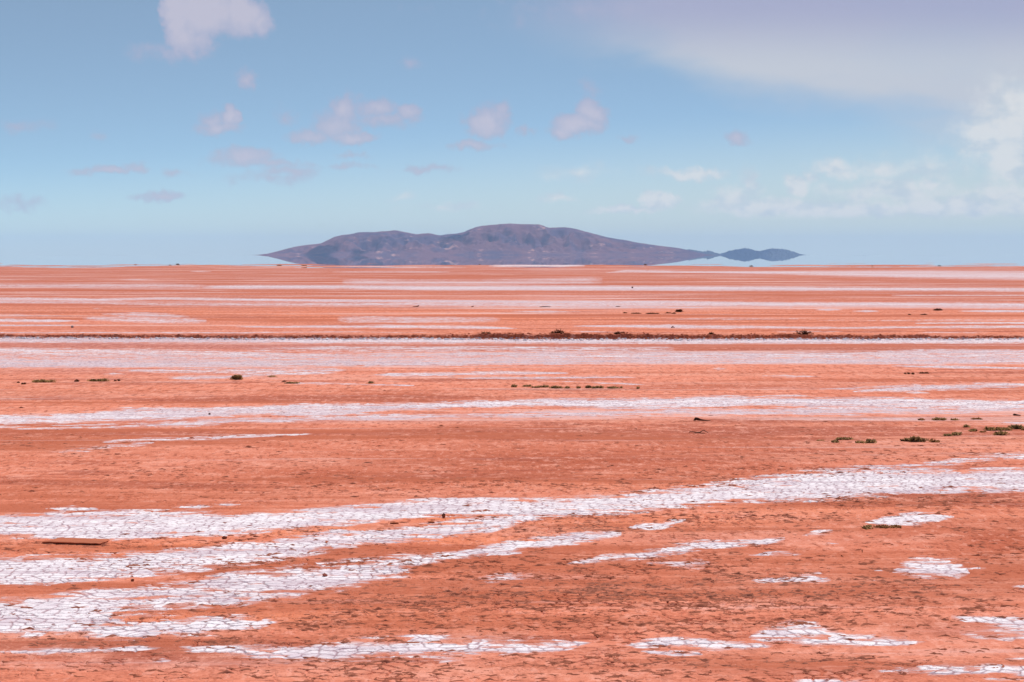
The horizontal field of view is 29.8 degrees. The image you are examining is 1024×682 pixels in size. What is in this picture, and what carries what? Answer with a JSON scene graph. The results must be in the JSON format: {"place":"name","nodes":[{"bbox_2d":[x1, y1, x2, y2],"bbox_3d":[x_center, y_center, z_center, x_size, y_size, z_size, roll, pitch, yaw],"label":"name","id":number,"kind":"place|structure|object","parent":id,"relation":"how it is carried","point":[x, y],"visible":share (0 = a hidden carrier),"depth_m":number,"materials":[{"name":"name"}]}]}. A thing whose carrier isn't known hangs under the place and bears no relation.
{"place":"outdoors","nodes":[
{"label":"outdoors","id":0,"kind":"place"},
{"bbox_2d":[260,223,708,254],"bbox_3d":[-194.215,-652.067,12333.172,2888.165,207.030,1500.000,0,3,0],"label":"hill","id":1,"kind":"structure","parent":0,"point":[517,239],"depth_m":12058.41,"materials":[{"name":"stone"}]},
{"bbox_2d":[0,263,1023,681],"bbox_3d":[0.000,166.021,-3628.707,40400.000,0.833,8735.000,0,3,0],"label":"ground","id":2,"kind":"structure","parent":0,"point":[870,389],"depth_m":27.59,"materials":[{"name":"soil"}]},
{"bbox_2d":[32,379,55,382],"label":"salt bush","id":3,"kind":"object","parent":2,"relation":"on","point":[44,380],"visible":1,"depth_m":45.19,"materials":[{"name":"green plant"}]},
{"bbox_2d":[41,537,109,544],"bbox_3d":[-4.543,2.085,20.100,0.653,0.020,0.312,1,3,12],"label":"plank","id":4,"kind":"object","parent":2,"relation":"on","point":[79,540],"visible":1,"depth_m":20.06,"materials":[{"name":"brown wood"}]},
{"bbox_2d":[87,378,110,381],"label":"salt bush","id":5,"kind":"object","parent":2,"relation":"on","point":[102,380],"visible":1,"depth_m":45.52,"materials":[{"name":"green plant"}]},
{"bbox_2d":[228,374,242,379],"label":"salt bush","id":6,"kind":"object","parent":2,"relation":"on","point":[238,377],"visible":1,"depth_m":46.17,"materials":[{"name":"green plant"}]},
{"bbox_2d":[0,332,1021,340],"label":"clods","id":7,"kind":"object","parent":2,"relation":"on","point":[610,334],"visible":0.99,"depth_m":68.60,"materials":[{"name":"brown soil"}]},
{"bbox_2d":[0,388,1023,681],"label":"mud flakes","id":8,"kind":"object","parent":2,"relation":"on","point":[672,598],"visible":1,"depth_m":16.88,"materials":[{"name":"orange soil"}]},
{"bbox_2d":[2,337,1023,340],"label":"salt lumps","id":9,"kind":"object","parent":2,"relation":"on","point":[439,338],"visible":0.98,"depth_m":68.03,"materials":[{"name":"white"}]},
{"bbox_2d":[551,330,564,333],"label":"dead bush","id":10,"kind":"object","parent":2,"relation":"on","point":[560,331],"visible":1,"depth_m":68.64,"materials":[{"name":"brown plant"}]},
{"bbox_2d":[694,417,709,420],"bbox_3d":[3.416,1.403,34.687,0.308,0.068,0.073,0,3,0],"label":"driftwood log","id":11,"kind":"object","parent":2,"relation":"on","point":[696,418],"visible":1,"depth_m":34.67,"materials":[{"name":"brown wood"}]},
{"bbox_2d":[795,329,813,334],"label":"dead bush","id":12,"kind":"object","parent":2,"relation":"on","point":[804,332],"visible":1,"depth_m":68.92,"materials":[{"name":"brown plant"}]},
{"bbox_2d":[836,436,853,439],"bbox_3d":[5.389,1.583,31.183,0.298,0.080,0.159,-1,3,-19],"label":"salt bush","id":13,"kind":"object","parent":2,"relation":"on","point":[842,438],"visible":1,"depth_m":31.16,"materials":[{"name":"green plant"}]},
{"bbox_2d":[861,524,872,529],"bbox_3d":[3.884,2.042,21.124,0.124,0.073,0.141,-2,3,-38],"label":"salt bush","id":14,"kind":"object","parent":2,"relation":"on","point":[866,527],"visible":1,"depth_m":21.10,"materials":[{"name":"green plant"}]},
{"bbox_2d":[864,439,876,442],"bbox_3d":[5.703,1.596,30.611,0.216,0.103,0.164,-1,3,-18],"label":"salt bush","id":15,"kind":"object","parent":2,"relation":"on","point":[870,441],"visible":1,"depth_m":30.60,"materials":[{"name":"green plant"}]},
{"bbox_2d":[872,524,900,528],"bbox_3d":[4.132,2.047,21.210,0.342,0.064,0.173,0,3,0],"label":"dry mat","id":16,"kind":"object","parent":2,"relation":"on","point":[887,526],"visible":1,"depth_m":21.18,"materials":[{"name":"brown plant"}]},
{"bbox_2d":[907,436,928,441],"bbox_3d":[6.499,1.574,30.855,0.349,0.130,0.200,0,3,0],"label":"salt bush","id":17,"kind":"object","parent":2,"relation":"on","point":[916,439],"visible":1,"depth_m":30.82,"materials":[{"name":"green plant"}]},
{"bbox_2d":[932,417,947,420],"bbox_3d":[7.728,1.415,34.950,0.359,0.089,0.199,0,3,0],"label":"salt bush","id":18,"kind":"object","parent":2,"relation":"on","point":[936,418],"visible":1,"depth_m":34.90,"materials":[{"name":"green plant"}]},
{"bbox_2d":[952,431,961,435],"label":"salt bush","id":19,"kind":"object","parent":2,"relation":"on","point":[957,433],"visible":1,"depth_m":31.94,"materials":[{"name":"green plant"}]},
{"bbox_2d":[983,426,999,430],"bbox_3d":[8.188,1.500,32.866,0.316,0.102,0.213,0,3,0],"label":"salt bush","id":20,"kind":"object","parent":2,"relation":"on","point":[991,428],"visible":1,"depth_m":32.82,"materials":[{"name":"green plant"}]},
{"bbox_2d":[993,430,1009,434],"bbox_3d":[8.124,1.533,32.008,0.294,0.112,0.162,0,3,0],"label":"salt bush","id":21,"kind":"object","parent":2,"relation":"on","point":[1000,432],"visible":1,"depth_m":31.99,"materials":[{"name":"green plant"}]},
{"bbox_2d":[996,426,1011,430],"bbox_3d":[8.380,1.505,32.860,0.318,0.093,0.219,0,3,0],"label":"salt bush","id":22,"kind":"object","parent":2,"relation":"on","point":[1004,428],"visible":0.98,"depth_m":32.83,"materials":[{"name":"green plant"}]},
{"bbox_2d":[1008,425,1023,428],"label":"salt bush","id":23,"kind":"object","parent":2,"relation":"on","point":[1017,427],"visible":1,"depth_m":33.12,"materials":[{"name":"green plant"}]},
{"bbox_2d":[0,255,1023,267],"bbox_3d":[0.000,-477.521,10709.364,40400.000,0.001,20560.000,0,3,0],"label":"water","id":24,"kind":"structure","parent":0,"point":[388,260],"depth_m":990.70,"materials":[{"name":"blue liquid"}]},
{"bbox_2d":[0,0,1023,254],"label":"sky","id":25,"kind":"structure","parent":0,"point":[128,127],"materials":[{"name":"blue"}]},
{"bbox_2d":[688,249,722,254],"bbox_3d":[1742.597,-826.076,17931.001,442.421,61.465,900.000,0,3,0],"label":"hill","id":26,"kind":"structure","parent":0,"point":[709,252],"depth_m":17832.62,"materials":[{"name":"stone"}]},
{"bbox_2d":[721,247,803,254],"bbox_3d":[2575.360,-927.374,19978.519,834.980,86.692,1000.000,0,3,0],"label":"hill","id":27,"kind":"structure","parent":0,"point":[748,251],"depth_m":19766.18,"materials":[{"name":"stone"}]}
]}

